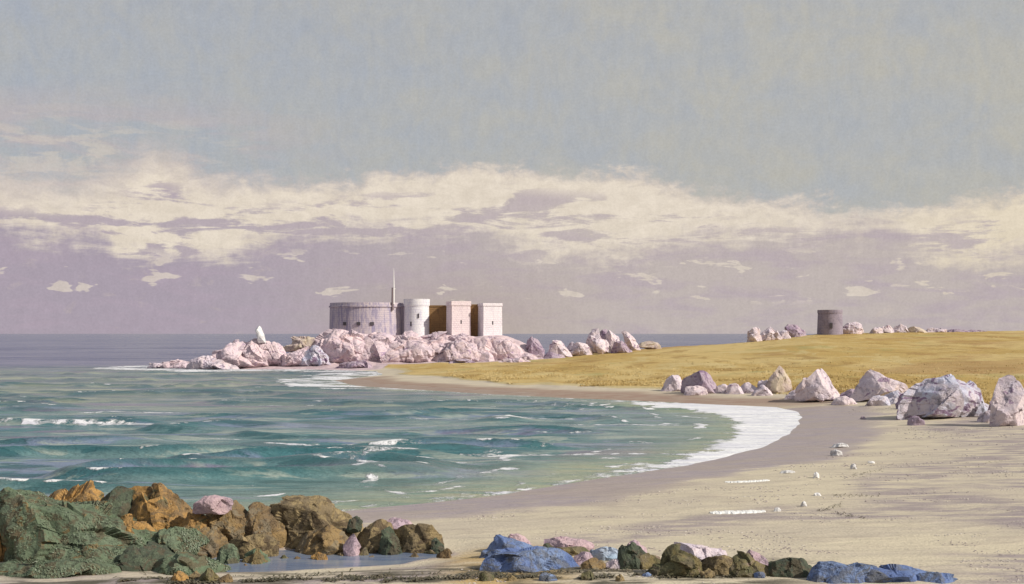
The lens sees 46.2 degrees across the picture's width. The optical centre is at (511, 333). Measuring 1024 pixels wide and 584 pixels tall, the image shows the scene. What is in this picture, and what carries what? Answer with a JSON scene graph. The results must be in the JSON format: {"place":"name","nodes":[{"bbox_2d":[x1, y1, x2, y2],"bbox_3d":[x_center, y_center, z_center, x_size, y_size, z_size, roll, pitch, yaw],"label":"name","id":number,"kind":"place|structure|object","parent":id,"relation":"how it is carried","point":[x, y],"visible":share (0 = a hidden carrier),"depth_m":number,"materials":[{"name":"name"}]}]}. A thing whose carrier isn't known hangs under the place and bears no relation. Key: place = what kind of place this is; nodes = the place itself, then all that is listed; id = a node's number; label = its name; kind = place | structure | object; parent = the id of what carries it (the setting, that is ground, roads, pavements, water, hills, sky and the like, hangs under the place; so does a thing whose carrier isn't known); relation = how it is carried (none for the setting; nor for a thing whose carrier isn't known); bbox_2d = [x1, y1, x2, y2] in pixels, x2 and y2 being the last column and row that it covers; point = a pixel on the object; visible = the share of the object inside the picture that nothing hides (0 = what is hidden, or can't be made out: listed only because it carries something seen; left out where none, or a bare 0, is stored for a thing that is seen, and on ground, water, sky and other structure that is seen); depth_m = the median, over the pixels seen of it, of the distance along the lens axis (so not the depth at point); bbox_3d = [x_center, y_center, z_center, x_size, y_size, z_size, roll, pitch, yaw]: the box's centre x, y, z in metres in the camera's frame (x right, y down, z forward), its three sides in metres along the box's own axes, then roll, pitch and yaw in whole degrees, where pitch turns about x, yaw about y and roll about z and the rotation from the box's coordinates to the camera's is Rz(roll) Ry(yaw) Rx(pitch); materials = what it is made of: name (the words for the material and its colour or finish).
{"place":"outdoors","nodes":[
{"label":"outdoors","id":0,"kind":"place"},
{"bbox_2d":[210,549,436,571],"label":"tide pool water","id":1,"kind":"structure","parent":0,"point":[290,563],"depth_m":39.84,"materials":[{"name":"liquid"}]},
{"bbox_2d":[0,334,813,514],"bbox_3d":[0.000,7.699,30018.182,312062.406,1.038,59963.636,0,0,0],"label":"sea","id":2,"kind":"structure","parent":0,"point":[106,413],"depth_m":98.77,"materials":[{"name":"liquid"}]},
{"bbox_2d":[0,331,1023,583],"bbox_3d":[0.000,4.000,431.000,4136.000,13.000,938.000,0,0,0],"label":"land","id":3,"kind":"structure","parent":0,"point":[876,535],"depth_m":59.05,"materials":[{"name":"sand"}]},
{"bbox_2d":[0,557,121,578],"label":"rock","id":4,"kind":"object","parent":3,"relation":"on","point":[48,569],"visible":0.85,"depth_m":36.88,"materials":[{"name":"stone"}]},
{"bbox_2d":[49,480,103,502],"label":"rock","id":5,"kind":"object","parent":3,"relation":"on","point":[87,491],"visible":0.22,"depth_m":43.14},
{"bbox_2d":[0,487,157,561],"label":"rock","id":6,"kind":"object","parent":3,"relation":"on","point":[39,525],"visible":0.66,"depth_m":39.22,"materials":[{"name":"stone"}]},
{"bbox_2d":[101,486,133,516],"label":"rock","id":7,"kind":"object","parent":3,"relation":"on","point":[120,498],"visible":0.27,"depth_m":42.60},
{"bbox_2d":[120,514,156,533],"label":"rock","id":8,"kind":"object","parent":3,"relation":"on","point":[128,521],"visible":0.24,"depth_m":40.44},
{"bbox_2d":[112,544,173,571],"bbox_3d":[-11.962,7.484,39.000,2.466,1.369,2.051,0,0,-43],"label":"rock","id":9,"kind":"object","parent":3,"relation":"on","point":[133,558],"visible":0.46,"depth_m":38.42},
{"bbox_2d":[129,483,191,529],"bbox_3d":[-12.577,6.732,42.806,3.271,2.830,2.418,0,0,0],"label":"rock","id":10,"kind":"object","parent":3,"relation":"on","point":[157,506],"visible":0.42,"depth_m":42.24,"materials":[{"name":"stone"}]},
{"bbox_2d":[146,541,176,552],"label":"rock","id":11,"kind":"object","parent":3,"relation":"on","point":[152,544],"visible":0.18,"depth_m":39.80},
{"bbox_2d":[161,359,189,368],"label":"boulder","id":12,"kind":"object","parent":3,"relation":"on","point":[177,363],"visible":0.72,"depth_m":274.13,"materials":[{"name":"pink stone"}]},
{"bbox_2d":[170,571,188,580],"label":"stone","id":13,"kind":"object","parent":3,"relation":"on","point":[179,576],"visible":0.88,"depth_m":35.39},
{"bbox_2d":[154,526,209,555],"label":"rock","id":14,"kind":"object","parent":3,"relation":"on","point":[175,539],"visible":0.59,"depth_m":40.23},
{"bbox_2d":[153,552,231,575],"bbox_3d":[-10.097,7.568,38.279,3.458,1.272,1.992,0,0,0],"label":"rock","id":15,"kind":"object","parent":3,"relation":"on","point":[187,563],"visible":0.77,"depth_m":37.78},
{"bbox_2d":[179,512,209,529],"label":"rock","id":16,"kind":"object","parent":3,"relation":"on","point":[197,521],"visible":0.26,"depth_m":41.48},
{"bbox_2d":[185,525,227,557],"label":"rock","id":17,"kind":"object","parent":3,"relation":"on","point":[218,541],"visible":0.36,"depth_m":40.94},
{"bbox_2d":[199,568,219,581],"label":"stone","id":18,"kind":"object","parent":3,"relation":"on","point":[209,574],"visible":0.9,"depth_m":35.26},
{"bbox_2d":[186,355,238,368],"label":"boulder","id":19,"kind":"object","parent":3,"relation":"on","point":[206,362],"visible":0.82,"depth_m":268.45,"materials":[{"name":"stone"}]},
{"bbox_2d":[206,500,247,542],"bbox_3d":[-10.117,6.956,42.298,2.111,2.181,1.762,0,0,-37],"label":"rock","id":20,"kind":"object","parent":3,"relation":"on","point":[230,524],"visible":0.32,"depth_m":41.66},
{"bbox_2d":[192,495,233,514],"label":"stone","id":21,"kind":"object","parent":20,"relation":"on","point":[216,504],"visible":1,"depth_m":41.30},
{"bbox_2d":[216,543,239,563],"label":"stone","id":22,"kind":"object","parent":3,"relation":"on","point":[228,553],"visible":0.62,"depth_m":39.67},
{"bbox_2d":[212,339,261,367],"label":"boulder","id":23,"kind":"object","parent":3,"relation":"on","point":[230,352],"visible":0.73,"depth_m":270.69,"materials":[{"name":"pink stone"}]},
{"bbox_2d":[229,532,278,558],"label":"rock","id":24,"kind":"object","parent":3,"relation":"on","point":[265,543],"visible":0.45,"depth_m":40.71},
{"bbox_2d":[241,547,269,563],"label":"stone","id":25,"kind":"object","parent":3,"relation":"on","point":[257,555],"visible":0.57,"depth_m":39.85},
{"bbox_2d":[242,338,276,367],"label":"boulder","id":26,"kind":"object","parent":3,"relation":"on","point":[253,352],"visible":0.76,"depth_m":272.26,"materials":[{"name":"pink stone"}]},
{"bbox_2d":[255,326,265,342],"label":"standing stone","id":27,"kind":"object","parent":26,"relation":"on","point":[260,335],"visible":1,"depth_m":273.05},
{"bbox_2d":[245,502,288,547],"bbox_3d":[-8.768,6.990,42.335,1.398,2.109,1.680,0,0,26],"label":"rock","id":28,"kind":"object","parent":3,"relation":"on","point":[259,517],"visible":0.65,"depth_m":42.03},
{"bbox_2d":[257,341,285,364],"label":"boulder","id":29,"kind":"object","parent":3,"relation":"on","point":[274,351],"visible":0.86,"depth_m":273.26,"materials":[{"name":"pink stone"}]},
{"bbox_2d":[277,346,308,366],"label":"boulder","id":30,"kind":"object","parent":3,"relation":"on","point":[292,358],"visible":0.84,"depth_m":271.95,"materials":[{"name":"pink stone"}]},
{"bbox_2d":[283,336,314,351],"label":"crag","id":31,"kind":"structure","parent":3,"relation":"on","point":[299,342],"depth_m":284.62,"materials":[{"name":"stone"}]},
{"bbox_2d":[299,345,330,365],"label":"boulder","id":32,"kind":"object","parent":3,"relation":"on","point":[315,355],"visible":0.95,"depth_m":271.27,"materials":[{"name":"stone"}]},
{"bbox_2d":[269,495,363,548],"bbox_3d":[-6.961,6.942,43.227,3.374,2.210,2.669,0,0,20],"label":"rock","id":33,"kind":"object","parent":3,"relation":"on","point":[300,516],"visible":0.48,"depth_m":42.46,"materials":[{"name":"stone"}]},
{"bbox_2d":[346,516,362,532],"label":"stone","id":34,"kind":"object","parent":33,"relation":"on","point":[354,525],"visible":1,"depth_m":42.06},
{"bbox_2d":[295,524,348,554],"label":"rock","id":35,"kind":"object","parent":3,"relation":"on","point":[328,539],"visible":0.55,"depth_m":41.44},
{"bbox_2d":[314,329,364,362],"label":"crag","id":36,"kind":"structure","parent":3,"relation":"on","point":[339,346],"depth_m":274.24,"materials":[{"name":"pink stone"}]},
{"bbox_2d":[343,533,360,555],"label":"stone","id":37,"kind":"object","parent":3,"relation":"on","point":[351,546],"visible":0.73,"depth_m":41.05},
{"bbox_2d":[336,359,371,368],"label":"boulder","id":38,"kind":"object","parent":3,"relation":"on","point":[363,363],"visible":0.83,"depth_m":266.52,"materials":[{"name":"stone"}]},
{"bbox_2d":[329,302,403,335],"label":"round battery","id":39,"kind":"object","parent":3,"relation":"on","point":[365,317],"visible":0.86,"depth_m":290.81,"materials":[{"name":"stone"}]},
{"bbox_2d":[359,336,392,362],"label":"crag","id":40,"kind":"structure","parent":3,"relation":"on","point":[375,349],"depth_m":274.93,"materials":[{"name":"pink stone"}]},
{"bbox_2d":[357,519,396,552],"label":"rock","id":41,"kind":"object","parent":3,"relation":"on","point":[369,536],"visible":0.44,"depth_m":41.87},
{"bbox_2d":[368,332,394,340],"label":"crag","id":42,"kind":"structure","parent":3,"relation":"on","point":[373,335],"depth_m":283.43,"materials":[{"name":"pink stone"}]},
{"bbox_2d":[377,526,401,554],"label":"stone","id":43,"kind":"object","parent":3,"relation":"on","point":[389,543],"visible":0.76,"depth_m":41.28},
{"bbox_2d":[379,335,438,362],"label":"crag","id":44,"kind":"structure","parent":3,"relation":"on","point":[409,349],"depth_m":273.93,"materials":[{"name":"pink stone"}]},
{"bbox_2d":[404,299,429,335],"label":"white tower","id":45,"kind":"structure","parent":3,"relation":"on","point":[416,315],"depth_m":292.32,"materials":[{"name":"stone"}]},
{"bbox_2d":[394,523,443,552],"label":"rock","id":46,"kind":"object","parent":3,"relation":"on","point":[417,538],"visible":0.59,"depth_m":41.70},
{"bbox_2d":[386,517,411,529],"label":"stone","id":47,"kind":"object","parent":46,"relation":"on","point":[397,523],"visible":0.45,"depth_m":42.46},
{"bbox_2d":[113,567,737,583],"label":"seaweed","id":48,"kind":"object","parent":3,"relation":"on","point":[374,577],"visible":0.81,"depth_m":35.59,"materials":[{"name":"plant"}]},
{"bbox_2d":[421,331,449,340],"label":"crag","id":49,"kind":"structure","parent":3,"relation":"on","point":[433,336],"depth_m":283.29,"materials":[{"name":"pink stone"}]},
{"bbox_2d":[429,305,445,333],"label":"curtain wall","id":50,"kind":"structure","parent":3,"relation":"on","point":[437,318],"depth_m":294.70,"materials":[{"name":"brown stone"}]},
{"bbox_2d":[431,538,444,553],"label":"stone","id":51,"kind":"object","parent":3,"relation":"on","point":[437,546],"visible":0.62,"depth_m":41.43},
{"bbox_2d":[428,336,450,353],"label":"crag","id":52,"kind":"structure","parent":3,"relation":"on","point":[437,345],"depth_m":276.55,"materials":[{"name":"pink stone"}]},
{"bbox_2d":[446,301,470,335],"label":"stone tower","id":53,"kind":"structure","parent":3,"relation":"on","point":[458,317],"depth_m":290.52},
{"bbox_2d":[449,333,476,341],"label":"crag","id":54,"kind":"structure","parent":3,"relation":"on","point":[465,337],"depth_m":282.37,"materials":[{"name":"pink stone"}]},
{"bbox_2d":[435,339,494,361],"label":"crag","id":55,"kind":"structure","parent":3,"relation":"on","point":[458,349],"depth_m":272.69,"materials":[{"name":"pink stone"}]},
{"bbox_2d":[471,304,477,335],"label":"curtain wall","id":56,"kind":"structure","parent":3,"relation":"on","point":[474,319],"depth_m":293.30,"materials":[{"name":"brown stone"}]},
{"bbox_2d":[479,572,494,581],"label":"stone","id":57,"kind":"object","parent":3,"relation":"on","point":[484,576],"visible":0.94,"depth_m":35.06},
{"bbox_2d":[478,303,502,335],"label":"stone tower","id":58,"kind":"structure","parent":3,"relation":"on","point":[489,319],"depth_m":290.50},
{"bbox_2d":[468,337,523,359],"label":"crag","id":59,"kind":"structure","parent":3,"relation":"on","point":[500,349],"depth_m":275.22,"materials":[{"name":"pink stone"}]},
{"bbox_2d":[479,535,532,557],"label":"rock","id":60,"kind":"object","parent":3,"relation":"on","point":[500,542],"visible":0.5,"depth_m":39.18,"materials":[{"name":"blue stone"}]},
{"bbox_2d":[508,533,530,543],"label":"stone","id":61,"kind":"object","parent":3,"relation":"on","point":[517,536],"visible":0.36,"depth_m":41.63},
{"bbox_2d":[480,546,579,572],"bbox_3d":[0.473,7.066,37.194,3.004,0.912,1.713,0,0,-29],"label":"rock","id":62,"kind":"object","parent":3,"relation":"on","point":[530,559],"visible":0.68,"depth_m":36.81,"materials":[{"name":"blue stone"}]},
{"bbox_2d":[526,337,544,357],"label":"boulder","id":63,"kind":"object","parent":3,"relation":"on","point":[534,346],"visible":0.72,"depth_m":283.07,"materials":[{"name":"stone"}]},
{"bbox_2d":[539,572,556,581],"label":"stone","id":64,"kind":"object","parent":3,"relation":"on","point":[546,577],"visible":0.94,"depth_m":34.95,"materials":[{"name":"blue stone"}]},
{"bbox_2d":[548,340,572,356],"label":"boulder","id":65,"kind":"object","parent":3,"relation":"on","point":[557,346],"visible":0.73,"depth_m":287.44,"materials":[{"name":"stone"}]},
{"bbox_2d":[544,536,593,550],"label":"stone","id":66,"kind":"object","parent":3,"relation":"on","point":[560,541],"visible":0.56,"depth_m":40.18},
{"bbox_2d":[558,546,589,555],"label":"stone","id":67,"kind":"object","parent":3,"relation":"on","point":[574,550],"visible":0.32,"depth_m":39.08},
{"bbox_2d":[566,342,593,355],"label":"boulder","id":68,"kind":"object","parent":3,"relation":"on","point":[578,349],"visible":0.76,"depth_m":292.26,"materials":[{"name":"stone"}]},
{"bbox_2d":[573,551,592,564],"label":"stone","id":69,"kind":"object","parent":3,"relation":"on","point":[580,558],"visible":0.45,"depth_m":37.67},
{"bbox_2d":[581,558,605,569],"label":"stone","id":70,"kind":"object","parent":3,"relation":"on","point":[593,563],"visible":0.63,"depth_m":36.71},
{"bbox_2d":[586,328,610,353],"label":"boulder","id":71,"kind":"object","parent":3,"relation":"on","point":[596,342],"visible":0.98,"depth_m":294.52,"materials":[{"name":"stone"}]},
{"bbox_2d":[590,546,617,560],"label":"stone","id":72,"kind":"object","parent":3,"relation":"on","point":[605,553],"visible":0.51,"depth_m":38.21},
{"bbox_2d":[605,330,619,352],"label":"boulder","id":73,"kind":"object","parent":3,"relation":"on","point":[611,338],"visible":0.59,"depth_m":298.34,"materials":[{"name":"stone"}]},
{"bbox_2d":[611,341,631,352],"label":"boulder","id":74,"kind":"object","parent":3,"relation":"on","point":[620,347],"visible":0.89,"depth_m":294.33,"materials":[{"name":"stone"}]},
{"bbox_2d":[617,542,645,569],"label":"rock","id":75,"kind":"object","parent":3,"relation":"on","point":[630,554],"visible":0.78,"depth_m":36.60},
{"bbox_2d":[622,330,640,350],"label":"boulder","id":76,"kind":"object","parent":3,"relation":"on","point":[631,342],"visible":0.84,"depth_m":302.61,"materials":[{"name":"stone"}]},
{"bbox_2d":[639,553,660,569],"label":"stone","id":77,"kind":"object","parent":3,"relation":"on","point":[648,561],"visible":0.59,"depth_m":36.69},
{"bbox_2d":[638,341,661,348],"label":"boulder","id":78,"kind":"object","parent":3,"relation":"on","point":[650,345],"visible":0.81,"depth_m":304.19,"materials":[{"name":"stone"}]},
{"bbox_2d":[661,375,681,391],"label":"boulder","id":79,"kind":"object","parent":3,"relation":"on","point":[672,383],"visible":0.72,"depth_m":153.46,"materials":[{"name":"stone"}]},
{"bbox_2d":[645,543,701,576],"bbox_3d":[4.752,6.819,35.635,1.660,1.150,1.059,0,0,25],"label":"rock","id":80,"kind":"object","parent":3,"relation":"on","point":[675,560],"visible":0.85,"depth_m":35.31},
{"bbox_2d":[684,385,707,395],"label":"stone","id":81,"kind":"object","parent":3,"relation":"on","point":[694,390],"visible":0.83,"depth_m":146.70,"materials":[{"name":"stone"}]},
{"bbox_2d":[680,370,716,393],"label":"boulder","id":82,"kind":"object","parent":3,"relation":"on","point":[702,378],"visible":0.63,"depth_m":148.75,"materials":[{"name":"stone"}]},
{"bbox_2d":[674,542,727,560],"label":"stone","id":83,"kind":"object","parent":3,"relation":"on","point":[700,552],"visible":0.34,"depth_m":37.38,"materials":[{"name":"stone"}]},
{"bbox_2d":[701,555,732,575],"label":"rock","id":84,"kind":"object","parent":3,"relation":"on","point":[719,565],"visible":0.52,"depth_m":35.44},
{"bbox_2d":[725,383,743,393],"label":"stone","id":85,"kind":"object","parent":3,"relation":"on","point":[734,388],"visible":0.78,"depth_m":146.83,"materials":[{"name":"stone"}]},
{"bbox_2d":[446,348,1023,403],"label":"grass","id":86,"kind":"structure","parent":3,"relation":"on","point":[593,383],"depth_m":175.62,"materials":[{"name":"plant"}]},
{"bbox_2d":[448,426,1023,583],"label":"pebbles","id":87,"kind":"object","parent":3,"relation":"on","point":[823,510],"visible":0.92,"depth_m":49.31,"materials":[{"name":"stone"}]},
{"bbox_2d":[709,510,765,513],"bbox_3d":[9.337,7.359,49.540,2.496,0.092,1.236,0,0,-15],"label":"foam line","id":88,"kind":"object","parent":3,"relation":"on","point":[736,512],"visible":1,"depth_m":49.41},
{"bbox_2d":[729,551,769,577],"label":"rock","id":89,"kind":"object","parent":3,"relation":"on","point":[745,565],"visible":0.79,"depth_m":35.34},
{"bbox_2d":[741,382,757,393],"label":"stone","id":90,"kind":"object","parent":3,"relation":"on","point":[748,387],"visible":0.7,"depth_m":147.61,"materials":[{"name":"stone"}]},
{"bbox_2d":[747,327,761,341],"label":"boulder","id":91,"kind":"object","parent":3,"relation":"on","point":[753,335],"visible":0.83,"depth_m":330.19,"materials":[{"name":"stone"}]},
{"bbox_2d":[746,549,767,564],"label":"stone","id":92,"kind":"object","parent":3,"relation":"on","point":[756,556],"visible":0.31,"depth_m":36.77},
{"bbox_2d":[751,385,772,395],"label":"stone","id":93,"kind":"object","parent":3,"relation":"on","point":[762,390],"visible":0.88,"depth_m":143.16,"materials":[{"name":"stone"}]},
{"bbox_2d":[761,327,781,340],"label":"boulder","id":94,"kind":"object","parent":3,"relation":"on","point":[769,333],"visible":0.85,"depth_m":332.06,"materials":[{"name":"stone"}]},
{"bbox_2d":[766,365,791,393],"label":"boulder","id":95,"kind":"object","parent":3,"relation":"on","point":[779,380],"visible":0.88,"depth_m":146.23,"materials":[{"name":"stone"}]},
{"bbox_2d":[768,557,811,577],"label":"rock","id":96,"kind":"object","parent":3,"relation":"on","point":[789,567],"visible":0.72,"depth_m":35.21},
{"bbox_2d":[785,324,806,336],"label":"boulder","id":97,"kind":"object","parent":3,"relation":"on","point":[795,330],"visible":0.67,"depth_m":340.57,"materials":[{"name":"stone"}]},
{"bbox_2d":[794,368,839,401],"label":"boulder","id":98,"kind":"object","parent":3,"relation":"on","point":[816,385],"visible":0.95,"depth_m":133.33,"materials":[{"name":"stone"}]},
{"bbox_2d":[817,310,842,334],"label":"round tower","id":99,"kind":"structure","parent":3,"relation":"on","point":[829,322],"depth_m":346.93,"materials":[{"name":"grey stone"}]},
{"bbox_2d":[806,561,877,583],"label":"rock","id":100,"kind":"object","parent":3,"relation":"on","point":[831,572],"visible":0.96,"depth_m":34.29,"materials":[{"name":"blue stone"}]},
{"bbox_2d":[831,396,856,404],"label":"stone","id":101,"kind":"object","parent":3,"relation":"on","point":[843,400],"visible":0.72,"depth_m":127.69,"materials":[{"name":"stone"}]},
{"bbox_2d":[843,322,863,333],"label":"boulder","id":102,"kind":"object","parent":3,"relation":"on","point":[853,328],"visible":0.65,"depth_m":352.66,"materials":[{"name":"stone"}]},
{"bbox_2d":[865,395,890,405],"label":"stone","id":103,"kind":"object","parent":3,"relation":"on","point":[878,400],"visible":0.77,"depth_m":124.32,"materials":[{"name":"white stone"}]},
{"bbox_2d":[849,369,908,401],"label":"boulder","id":104,"kind":"object","parent":3,"relation":"on","point":[871,384],"visible":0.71,"depth_m":129.47,"materials":[{"name":"stone"}]},
{"bbox_2d":[884,390,901,403],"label":"stone","id":105,"kind":"object","parent":3,"relation":"on","point":[893,396],"visible":0.38,"depth_m":125.58,"materials":[{"name":"white stone"}]},
{"bbox_2d":[865,564,926,582],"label":"rock","id":106,"kind":"object","parent":3,"relation":"on","point":[886,573],"visible":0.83,"depth_m":34.17,"materials":[{"name":"blue stone"}]},
{"bbox_2d":[907,416,924,425],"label":"stone","id":107,"kind":"object","parent":3,"relation":"on","point":[914,420],"visible":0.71,"depth_m":98.40,"materials":[{"name":"stone"}]},
{"bbox_2d":[917,571,957,583],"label":"stone","id":108,"kind":"object","parent":3,"relation":"on","point":[936,577],"visible":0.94,"depth_m":34.18,"materials":[{"name":"blue stone"}]},
{"bbox_2d":[896,374,988,419],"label":"boulder","id":109,"kind":"object","parent":3,"relation":"on","point":[949,396],"visible":0.98,"depth_m":104.97,"materials":[{"name":"grey stone"}]},
{"bbox_2d":[977,410,989,422],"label":"stone","id":110,"kind":"object","parent":3,"relation":"on","point":[983,417],"visible":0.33,"depth_m":99.25,"materials":[{"name":"stone"}]},
{"bbox_2d":[989,375,1023,426],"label":"boulder","id":111,"kind":"object","parent":3,"relation":"on","point":[1007,406],"visible":0.88,"depth_m":94.93,"materials":[{"name":"stone"}]},
{"bbox_2d":[0,0,1023,333],"label":"sky","id":112,"kind":"structure","parent":0,"point":[167,166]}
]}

